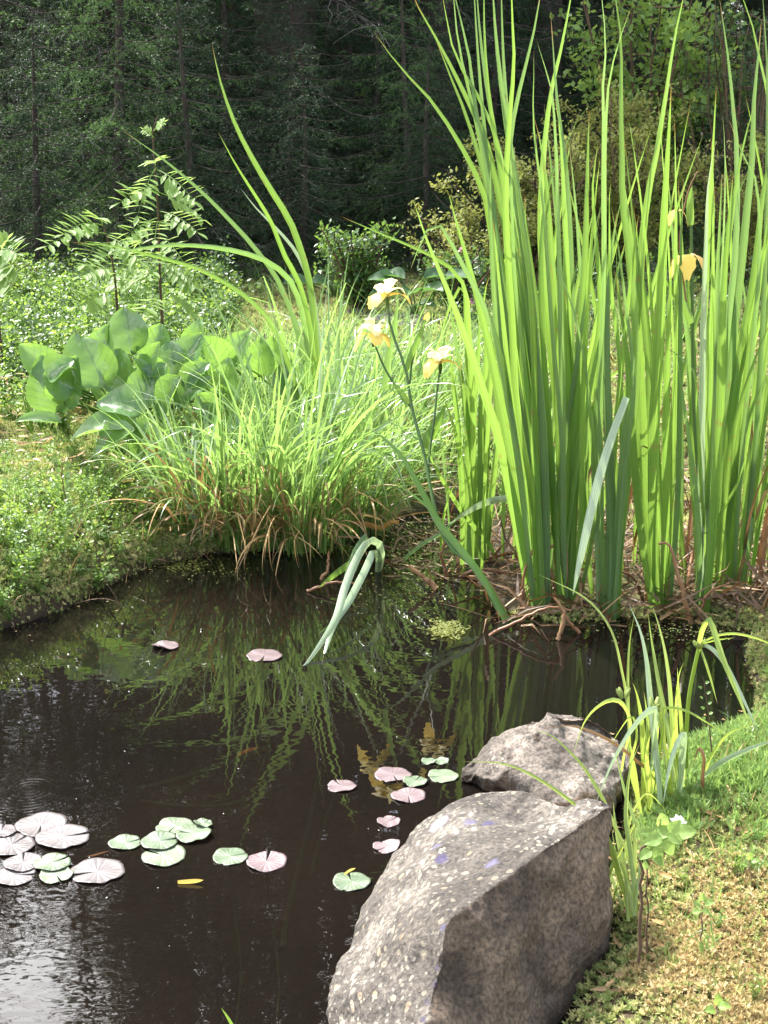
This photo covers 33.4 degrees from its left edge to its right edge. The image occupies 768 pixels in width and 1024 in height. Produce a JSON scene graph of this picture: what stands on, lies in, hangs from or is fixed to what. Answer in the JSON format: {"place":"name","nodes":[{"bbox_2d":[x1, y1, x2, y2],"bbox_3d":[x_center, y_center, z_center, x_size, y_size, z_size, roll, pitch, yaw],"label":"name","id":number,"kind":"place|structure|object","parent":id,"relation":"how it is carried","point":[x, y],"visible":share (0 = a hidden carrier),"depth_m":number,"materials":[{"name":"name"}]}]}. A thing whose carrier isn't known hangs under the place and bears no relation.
{"place":"outdoors","nodes":[
{"label":"outdoors","id":0,"kind":"place"},
{"bbox_2d":[0,512,755,1023],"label":"water","id":1,"kind":"structure","parent":0,"point":[114,722],"depth_m":2.29,"materials":[{"name":"liquid"}]},
{"bbox_2d":[0,833,35,854],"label":"lily pad","id":2,"kind":"object","parent":1,"relation":"on","point":[14,844],"visible":1,"depth_m":1.93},
{"bbox_2d":[14,811,66,836],"bbox_3d":[-0.533,0.485,1.987,0.080,0.005,0.076,0,16,0],"label":"lily pad","id":3,"kind":"object","parent":1,"relation":"on","point":[31,825],"visible":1,"depth_m":1.99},
{"bbox_2d":[35,824,88,848],"bbox_3d":[-0.490,0.494,1.948,0.084,0.005,0.072,0,16,0],"label":"lily pad","id":4,"kind":"object","parent":1,"relation":"on","point":[59,837],"visible":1,"depth_m":1.95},
{"bbox_2d":[70,857,124,883],"bbox_3d":[-0.416,0.521,1.857,0.081,0.005,0.069,0,16,0],"label":"lily pad","id":5,"kind":"object","parent":1,"relation":"on","point":[98,870],"visible":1,"depth_m":1.86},
{"bbox_2d":[140,830,177,849],"bbox_3d":[-0.340,0.497,1.936,0.056,0.005,0.056,0,16,0],"label":"lily pad","id":6,"kind":"object","parent":1,"relation":"on","point":[154,839],"visible":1,"depth_m":1.94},
{"bbox_2d":[141,843,185,866],"bbox_3d":[-0.327,0.509,1.899,0.065,0.005,0.064,0,16,0],"label":"lily pad","id":7,"kind":"object","parent":1,"relation":"on","point":[174,854],"visible":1,"depth_m":1.90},
{"bbox_2d":[246,851,286,872],"bbox_3d":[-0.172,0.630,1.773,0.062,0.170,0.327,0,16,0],"label":"lily pad","id":8,"kind":"object","parent":1,"relation":"on","point":[273,862],"visible":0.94,"depth_m":1.88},
{"bbox_2d":[303,534,384,665],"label":"bent reed","id":9,"kind":"object","parent":1,"relation":"in","point":[349,567],"visible":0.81,"depth_m":2.91,"materials":[{"name":"green plant"}]},
{"bbox_2d":[333,872,370,891],"bbox_3d":[-0.046,0.528,1.832,0.055,0.005,0.050,0,16,0],"label":"lily pad","id":10,"kind":"object","parent":1,"relation":"on","point":[356,881],"visible":1,"depth_m":1.83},
{"bbox_2d":[354,278,510,620],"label":"iris plant","id":11,"kind":"object","parent":1,"relation":"in","point":[376,336],"visible":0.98,"depth_m":3.13,"materials":[{"name":"green plant"}]},
{"bbox_2d":[0,217,767,1023],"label":"ground","id":12,"kind":"structure","parent":0,"point":[46,607],"depth_m":3.02,"materials":[{"name":"soil"}]},
{"bbox_2d":[0,230,30,390],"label":"rowan sapling","id":13,"kind":"object","parent":12,"relation":"on","point":[6,256],"visible":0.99,"depth_m":4.46,"materials":[{"name":"green plant"}]},
{"bbox_2d":[15,343,68,429],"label":"bergenia plant","id":14,"kind":"object","parent":12,"relation":"on","point":[32,355],"visible":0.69,"depth_m":3.62,"materials":[{"name":"green plant"}]},
{"bbox_2d":[0,0,105,213],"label":"spruce tree","id":15,"kind":"object","parent":12,"relation":"on","point":[10,17],"visible":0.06,"depth_m":13.49,"materials":[{"name":"green plant"}]},
{"bbox_2d":[0,1,110,263],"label":"spruce tree","id":16,"kind":"object","parent":12,"relation":"on","point":[9,48],"visible":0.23,"depth_m":8.63,"materials":[{"name":"green plant"}]},
{"bbox_2d":[7,260,149,311],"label":"leafy bush","id":17,"kind":"object","parent":12,"relation":"on","point":[20,284],"visible":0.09,"depth_m":6.05,"materials":[{"name":"green plant"}]},
{"bbox_2d":[0,5,162,278],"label":"spruce tree","id":18,"kind":"object","parent":12,"relation":"on","point":[38,173],"visible":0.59,"depth_m":7.20,"materials":[{"name":"green plant"}]},
{"bbox_2d":[42,324,135,439],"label":"bergenia plant","id":19,"kind":"object","parent":12,"relation":"on","point":[75,370],"visible":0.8,"depth_m":3.55,"materials":[{"name":"green plant"}]},
{"bbox_2d":[0,0,185,255],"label":"spruce tree","id":20,"kind":"object","parent":12,"relation":"on","point":[6,98],"visible":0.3,"depth_m":9.18,"materials":[{"name":"green plant"}]},
{"bbox_2d":[35,209,155,316],"bbox_3d":[-1.025,-0.744,4.532,0.420,0.642,0.291,-11,19,-36],"label":"rowan sapling","id":21,"kind":"object","parent":12,"relation":"on","point":[99,302],"visible":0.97,"depth_m":4.55,"materials":[{"name":"green plant"}]},
{"bbox_2d":[0,373,209,535],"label":"fallen leaves","id":22,"kind":"object","parent":12,"relation":"on","point":[44,438],"visible":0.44,"depth_m":3.35,"materials":[{"name":"plant"}]},
{"bbox_2d":[0,426,225,621],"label":"heath plants","id":23,"kind":"object","parent":12,"relation":"on","point":[28,472],"visible":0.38,"depth_m":3.32,"materials":[{"name":"green plant"}]},
{"bbox_2d":[0,424,231,629],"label":"hair moss","id":24,"kind":"object","parent":12,"relation":"on","point":[54,430],"visible":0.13,"depth_m":3.22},
{"bbox_2d":[0,256,247,434],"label":"heath plants","id":25,"kind":"object","parent":12,"relation":"on","point":[17,403],"visible":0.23,"depth_m":5.31,"materials":[{"name":"green plant"}]},
{"bbox_2d":[0,0,252,227],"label":"spruce tree","id":26,"kind":"object","parent":12,"relation":"on","point":[21,28],"visible":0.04,"depth_m":12.28,"materials":[{"name":"green plant"}]},
{"bbox_2d":[0,527,255,613],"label":"moss","id":27,"kind":"object","parent":12,"relation":"on","point":[64,557],"visible":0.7,"depth_m":3.06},
{"bbox_2d":[0,234,261,389],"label":"heath plants","id":28,"kind":"object","parent":12,"relation":"on","point":[43,339],"visible":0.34,"depth_m":5.61,"materials":[{"name":"green plant"}]},
{"bbox_2d":[0,0,263,248],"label":"spruce tree","id":29,"kind":"object","parent":12,"relation":"on","point":[109,16],"visible":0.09,"depth_m":9.70,"materials":[{"name":"green plant"}]},
{"bbox_2d":[11,0,254,237],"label":"spruce tree","id":30,"kind":"object","parent":12,"relation":"on","point":[48,38],"visible":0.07,"depth_m":10.46,"materials":[{"name":"green plant"}]},
{"bbox_2d":[0,405,288,629],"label":"moss","id":31,"kind":"object","parent":12,"relation":"on","point":[12,426],"visible":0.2,"depth_m":3.29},
{"bbox_2d":[0,447,236,607],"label":"heath plants","id":32,"kind":"object","parent":31,"relation":"on","point":[62,508],"visible":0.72,"depth_m":3.15,"materials":[{"name":"green plant"}]},
{"bbox_2d":[0,0,291,269],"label":"spruce tree","id":33,"kind":"object","parent":12,"relation":"on","point":[118,117],"visible":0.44,"depth_m":8.16,"materials":[{"name":"green plant"}]},
{"bbox_2d":[93,307,204,463],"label":"bergenia plant","id":34,"kind":"object","parent":12,"relation":"on","point":[131,331],"visible":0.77,"depth_m":3.54,"materials":[{"name":"green plant"}]},
{"bbox_2d":[101,116,211,323],"bbox_3d":[-0.876,-0.947,4.682,0.472,0.967,0.584,0,16,0],"label":"rowan sapling","id":35,"kind":"object","parent":12,"relation":"on","point":[172,192],"visible":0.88,"depth_m":4.72,"materials":[{"name":"green plant"}]},
{"bbox_2d":[107,261,236,302],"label":"leafy bush","id":36,"kind":"object","parent":12,"relation":"on","point":[201,285],"visible":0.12,"depth_m":6.26,"materials":[{"name":"green plant"}]},
{"bbox_2d":[2,0,362,265],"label":"spruce tree","id":37,"kind":"object","parent":12,"relation":"on","point":[146,29],"visible":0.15,"depth_m":9.26,"materials":[{"name":"green plant"}]},
{"bbox_2d":[56,0,314,284],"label":"spruce tree","id":38,"kind":"object","parent":12,"relation":"on","point":[188,166],"visible":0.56,"depth_m":7.44,"materials":[{"name":"green plant"}]},
{"bbox_2d":[79,353,296,554],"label":"sedge tussock","id":39,"kind":"object","parent":12,"relation":"on","point":[164,492],"visible":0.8,"depth_m":3.29,"materials":[{"name":"green plant"}]},
{"bbox_2d":[74,46,322,420],"bbox_3d":[-0.547,-0.738,3.721,0.726,1.196,0.267,-2,16,-7],"label":"reed clump","id":40,"kind":"object","parent":12,"relation":"on","point":[309,328],"visible":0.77,"depth_m":3.73,"materials":[{"name":"green plant"}]},
{"bbox_2d":[68,0,383,271],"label":"spruce tree","id":41,"kind":"object","parent":12,"relation":"on","point":[226,72],"visible":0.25,"depth_m":8.77,"materials":[{"name":"green plant"}]},
{"bbox_2d":[173,319,295,424],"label":"bergenia plant","id":42,"kind":"object","parent":12,"relation":"on","point":[199,395],"visible":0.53,"depth_m":3.70,"materials":[{"name":"green plant"}]},
{"bbox_2d":[0,229,489,305],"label":"heath plants","id":43,"kind":"object","parent":12,"relation":"on","point":[255,277],"visible":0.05,"depth_m":7.67,"materials":[{"name":"green plant"}]},
{"bbox_2d":[96,331,408,577],"bbox_3d":[-0.327,-0.166,3.335,0.821,0.664,0.890,0,16,0],"label":"sedge tussock","id":44,"kind":"object","parent":12,"relation":"on","point":[218,458],"visible":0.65,"depth_m":3.26,"materials":[{"name":"green plant"}]},
{"bbox_2d":[150,0,405,269],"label":"spruce tree","id":45,"kind":"object","parent":12,"relation":"on","point":[293,37],"visible":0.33,"depth_m":8.46,"materials":[{"name":"green plant"}]},
{"bbox_2d":[128,0,439,249],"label":"spruce tree","id":46,"kind":"object","parent":12,"relation":"on","point":[235,12],"visible":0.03,"depth_m":10.19,"materials":[{"name":"green plant"}]},
{"bbox_2d":[154,318,416,482],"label":"sedge tussock","id":47,"kind":"object","parent":12,"relation":"on","point":[284,395],"visible":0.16,"depth_m":3.66,"materials":[{"name":"green plant"}]},
{"bbox_2d":[117,262,473,575],"bbox_3d":[-0.193,-0.217,3.271,0.973,0.827,0.820,7,17,25],"label":"sedge tussock","id":48,"kind":"object","parent":12,"relation":"on","point":[327,495],"visible":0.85,"depth_m":3.27,"materials":[{"name":"green plant"}]},
{"bbox_2d":[0,0,592,248],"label":"spruce tree","id":49,"kind":"object","parent":12,"relation":"on","point":[344,35],"visible":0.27,"depth_m":9.41,"materials":[{"name":"green plant"}]},
{"bbox_2d":[205,43,414,286],"bbox_3d":[-0.454,-1.957,7.685,1.249,1.622,1.221,-5,16,-19],"label":"spruce tree","id":50,"kind":"object","parent":12,"relation":"on","point":[304,236],"visible":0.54,"depth_m":7.61,"materials":[{"name":"green plant"}]},
{"bbox_2d":[233,31,394,260],"bbox_3d":[-0.606,-2.469,9.149,1.408,1.829,1.376,-3,16,-10],"label":"spruce tree","id":51,"kind":"object","parent":12,"relation":"on","point":[312,125],"visible":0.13,"depth_m":9.04,"materials":[{"name":"green plant"}]},
{"bbox_2d":[199,262,428,395],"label":"sedge tussock","id":52,"kind":"object","parent":12,"relation":"on","point":[282,332],"visible":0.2,"depth_m":4.50,"materials":[{"name":"green plant"}]},
{"bbox_2d":[115,0,535,232],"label":"spruce tree","id":53,"kind":"object","parent":12,"relation":"on","point":[340,49],"visible":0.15,"depth_m":10.29,"materials":[{"name":"green plant"}]},
{"bbox_2d":[197,235,491,462],"bbox_3d":[-0.203,-0.429,3.836,0.864,0.809,0.981,-11,19,-35],"label":"sedge tussock","id":54,"kind":"object","parent":12,"relation":"on","point":[340,372],"visible":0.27,"depth_m":3.82,"materials":[{"name":"green plant"}]},
{"bbox_2d":[245,345,463,552],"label":"sedge tussock","id":55,"kind":"object","parent":12,"relation":"on","point":[376,508],"visible":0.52,"depth_m":3.44,"materials":[{"name":"green plant"}]},
{"bbox_2d":[97,297,617,534],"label":"grass","id":56,"kind":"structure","parent":12,"relation":"on","point":[365,385],"depth_m":4.14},
{"bbox_2d":[313,217,403,308],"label":"flowering bush","id":57,"kind":"object","parent":12,"relation":"on","point":[358,251],"visible":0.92,"depth_m":6.42,"materials":[{"name":"green plant"}]},
{"bbox_2d":[254,0,479,260],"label":"spruce tree","id":58,"kind":"object","parent":12,"relation":"on","point":[376,86],"visible":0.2,"depth_m":9.09,"materials":[{"name":"green plant"}]},
{"bbox_2d":[266,286,481,432],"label":"sedge tussock","id":59,"kind":"object","parent":12,"relation":"on","point":[418,372],"visible":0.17,"depth_m":4.24,"materials":[{"name":"green plant"}]},
{"bbox_2d":[220,0,528,221],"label":"spruce tree","id":60,"kind":"object","parent":12,"relation":"on","point":[358,19],"visible":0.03,"depth_m":13.01,"materials":[{"name":"green plant"}]},
{"bbox_2d":[0,278,767,535],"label":"moss","id":61,"kind":"object","parent":12,"relation":"on","point":[253,310],"visible":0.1,"depth_m":5.86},
{"bbox_2d":[292,347,478,504],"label":"sedge tussock","id":62,"kind":"object","parent":12,"relation":"on","point":[413,462],"visible":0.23,"depth_m":3.78,"materials":[{"name":"green plant"}]},
{"bbox_2d":[294,0,494,270],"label":"spruce tree","id":63,"kind":"object","parent":12,"relation":"on","point":[404,75],"visible":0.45,"depth_m":8.45,"materials":[{"name":"green plant"}]},
{"bbox_2d":[320,25,501,280],"bbox_3d":[0.243,-2.112,8.014,1.362,1.770,1.332,0,16,0],"label":"spruce tree","id":64,"kind":"object","parent":12,"relation":"on","point":[426,187],"visible":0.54,"depth_m":7.95,"materials":[{"name":"green plant"}]},
{"bbox_2d":[367,266,466,313],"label":"broad leaved plant","id":65,"kind":"object","parent":12,"relation":"on","point":[393,273],"visible":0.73,"depth_m":6.24,"materials":[{"name":"green plant"}]},
{"bbox_2d":[343,217,506,564],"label":"iris plant","id":66,"kind":"object","parent":12,"relation":"on","point":[468,505],"visible":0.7,"depth_m":3.19,"materials":[{"name":"green plant"}]},
{"bbox_2d":[220,0,629,249],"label":"spruce tree","id":67,"kind":"object","parent":12,"relation":"on","point":[439,27],"visible":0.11,"depth_m":10.38,"materials":[{"name":"green plant"}]},
{"bbox_2d":[367,507,503,583],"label":"dead reed litter","id":68,"kind":"object","parent":12,"relation":"on","point":[426,537],"visible":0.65,"depth_m":3.35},
{"bbox_2d":[411,236,503,312],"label":"flowering bush","id":69,"kind":"object","parent":12,"relation":"on","point":[454,283],"visible":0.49,"depth_m":6.40,"materials":[{"name":"green plant"}]},
{"bbox_2d":[397,196,519,291],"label":"shrub","id":70,"kind":"object","parent":12,"relation":"on","point":[468,228],"visible":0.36,"depth_m":7.04,"materials":[{"name":"green plant"}]},
{"bbox_2d":[326,791,612,1023],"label":"boulder","id":71,"kind":"object","parent":12,"relation":"on","point":[488,908],"visible":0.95,"depth_m":1.53,"materials":[{"name":"stone"}]},
{"bbox_2d":[338,0,611,261],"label":"spruce tree","id":72,"kind":"object","parent":12,"relation":"on","point":[494,86],"visible":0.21,"depth_m":8.70,"materials":[{"name":"green plant"}]},
{"bbox_2d":[373,0,600,609],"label":"iris plant","id":73,"kind":"object","parent":12,"relation":"on","point":[521,442],"visible":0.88,"depth_m":2.77,"materials":[{"name":"green plant"}]},
{"bbox_2d":[317,0,686,213],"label":"spruce tree","id":74,"kind":"object","parent":12,"relation":"on","point":[603,9],"visible":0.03,"depth_m":13.26,"materials":[{"name":"green plant"}]},
{"bbox_2d":[262,289,767,444],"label":"grass","id":75,"kind":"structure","parent":12,"relation":"on","point":[407,314],"depth_m":5.58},
{"bbox_2d":[429,117,601,277],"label":"shrub","id":76,"kind":"object","parent":12,"relation":"on","point":[531,218],"visible":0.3,"depth_m":7.15,"materials":[{"name":"green plant"}]},
{"bbox_2d":[442,180,607,569],"bbox_3d":[0.333,-0.347,3.149,0.306,1.047,0.252,-7,17,-25],"label":"iris plant","id":77,"kind":"object","parent":12,"relation":"on","point":[485,467],"visible":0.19,"depth_m":3.12,"materials":[{"name":"green plant"}]},
{"bbox_2d":[319,0,755,235],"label":"spruce tree","id":78,"kind":"object","parent":12,"relation":"on","point":[550,62],"visible":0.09,"depth_m":11.37,"materials":[{"name":"green plant"}]},
{"bbox_2d":[461,712,633,811],"bbox_3d":[0.267,0.419,2.134,0.291,0.201,0.324,7,17,23],"label":"boulder","id":79,"kind":"object","parent":12,"relation":"on","point":[552,761],"visible":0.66,"depth_m":2.04,"materials":[{"name":"stone"}]},
{"bbox_2d":[488,730,665,921],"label":"sedge plant","id":80,"kind":"object","parent":12,"relation":"on","point":[628,888],"visible":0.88,"depth_m":1.69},
{"bbox_2d":[504,0,670,611],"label":"iris plant","id":81,"kind":"object","parent":12,"relation":"on","point":[573,460],"visible":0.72,"depth_m":2.81,"materials":[{"name":"green plant"}]},
{"bbox_2d":[433,216,767,342],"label":"heath plants","id":82,"kind":"object","parent":12,"relation":"on","point":[700,244],"visible":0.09,"depth_m":7.19,"materials":[{"name":"green plant"}]},
{"bbox_2d":[440,464,767,639],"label":"dead reed litter","id":83,"kind":"object","parent":12,"relation":"on","point":[656,608],"visible":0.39,"depth_m":2.90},
{"bbox_2d":[544,102,702,574],"bbox_3d":[0.592,-0.363,3.005,0.415,1.154,0.223,-5,16,-17],"label":"iris plant","id":84,"kind":"object","parent":12,"relation":"on","point":[593,296],"visible":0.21,"depth_m":2.98,"materials":[{"name":"green plant"}]},
{"bbox_2d":[565,0,682,622],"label":"iris plant","id":85,"kind":"object","parent":12,"relation":"on","point":[609,546],"visible":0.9,"depth_m":2.73,"materials":[{"name":"green plant"}]},
{"bbox_2d":[498,0,752,249],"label":"spruce tree","id":86,"kind":"object","parent":12,"relation":"on","point":[594,16],"visible":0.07,"depth_m":10.08,"materials":[{"name":"green plant"}]},
{"bbox_2d":[498,0,767,226],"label":"spruce tree","id":87,"kind":"object","parent":12,"relation":"on","point":[652,34],"visible":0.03,"depth_m":12.43,"materials":[{"name":"green plant"}]},
{"bbox_2d":[543,64,723,280],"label":"shrub","id":88,"kind":"object","parent":12,"relation":"on","point":[641,134],"visible":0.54,"depth_m":7.49,"materials":[{"name":"green plant"}]},
{"bbox_2d":[508,604,767,1023],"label":"moss","id":89,"kind":"object","parent":12,"relation":"on","point":[605,996],"visible":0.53,"depth_m":1.70,"materials":[{"name":"plant"}]},
{"bbox_2d":[591,737,767,990],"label":"fallen leaves","id":90,"kind":"object","parent":89,"relation":"on","point":[660,922],"visible":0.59,"depth_m":1.66,"materials":[{"name":"plant"}]},
{"bbox_2d":[617,850,767,1023],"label":"dry moss","id":91,"kind":"object","parent":89,"relation":"on","point":[761,1005],"visible":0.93,"depth_m":1.55,"materials":[{"name":"plant"}]},
{"bbox_2d":[549,0,747,233],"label":"leafy bush","id":92,"kind":"object","parent":12,"relation":"on","point":[685,34],"visible":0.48,"depth_m":8.53,"materials":[{"name":"green plant"}]},
{"bbox_2d":[538,574,767,820],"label":"sedge plant","id":93,"kind":"object","parent":12,"relation":"on","point":[676,761],"visible":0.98,"depth_m":1.95,"materials":[{"name":"green plant"}]},
{"bbox_2d":[636,812,696,962],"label":"seedling","id":94,"kind":"object","parent":12,"relation":"on","point":[676,830],"visible":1,"depth_m":1.48,"materials":[{"name":"green plant"}]},
{"bbox_2d":[614,95,726,616],"bbox_3d":[0.624,-0.312,2.869,0.306,1.206,0.384,0,16,0],"label":"iris plant","id":95,"kind":"object","parent":12,"relation":"on","point":[656,486],"visible":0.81,"depth_m":2.79,"materials":[{"name":"green plant"}]},
{"bbox_2d":[629,97,715,567],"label":"iris plant","id":96,"kind":"object","parent":12,"relation":"on","point":[690,527],"visible":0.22,"depth_m":3.05,"materials":[{"name":"green plant"}]},
{"bbox_2d":[633,104,747,583],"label":"iris plant","id":97,"kind":"object","parent":12,"relation":"on","point":[681,538],"visible":0.25,"depth_m":3.02,"materials":[{"name":"green plant"}]},
{"bbox_2d":[626,640,767,965],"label":"hair moss","id":98,"kind":"object","parent":12,"relation":"on","point":[755,771],"visible":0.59,"depth_m":1.97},
{"bbox_2d":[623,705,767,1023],"bbox_3d":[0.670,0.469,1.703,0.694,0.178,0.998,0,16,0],"label":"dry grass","id":99,"kind":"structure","parent":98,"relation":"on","point":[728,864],"depth_m":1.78,"materials":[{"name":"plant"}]},
{"bbox_2d":[660,705,767,1000],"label":"heath plants","id":100,"kind":"object","parent":98,"relation":"on","point":[759,834],"visible":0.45,"depth_m":1.79,"materials":[{"name":"green plant"}]},
{"bbox_2d":[630,654,767,990],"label":"grass","id":101,"kind":"structure","parent":12,"relation":"on","point":[713,882],"depth_m":1.73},
{"bbox_2d":[642,3,767,229],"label":"leafy bush","id":102,"kind":"object","parent":12,"relation":"on","point":[703,142],"visible":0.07,"depth_m":8.92,"materials":[{"name":"green plant"}]},
{"bbox_2d":[644,0,767,243],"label":"leafy bush","id":103,"kind":"object","parent":12,"relation":"on","point":[725,117],"visible":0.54,"depth_m":8.08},
{"bbox_2d":[654,123,767,279],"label":"shrub","id":104,"kind":"object","parent":12,"relation":"on","point":[700,169],"visible":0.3,"depth_m":7.32,"materials":[{"name":"green plant"}]},
{"bbox_2d":[665,4,762,614],"bbox_3d":[0.723,-0.388,2.794,0.287,1.413,0.332,0,16,0],"label":"iris plant","id":105,"kind":"object","parent":12,"relation":"on","point":[704,426],"visible":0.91,"depth_m":2.77,"materials":[{"name":"green plant"}]},
{"bbox_2d":[683,0,767,598],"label":"iris plant","id":106,"kind":"object","parent":12,"relation":"on","point":[738,418],"visible":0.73,"depth_m":2.92,"materials":[{"name":"green plant"}]},
{"bbox_2d":[728,275,767,566],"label":"iris plant","id":107,"kind":"object","parent":12,"relation":"on","point":[762,539],"visible":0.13,"depth_m":3.16,"materials":[{"name":"green plant"}]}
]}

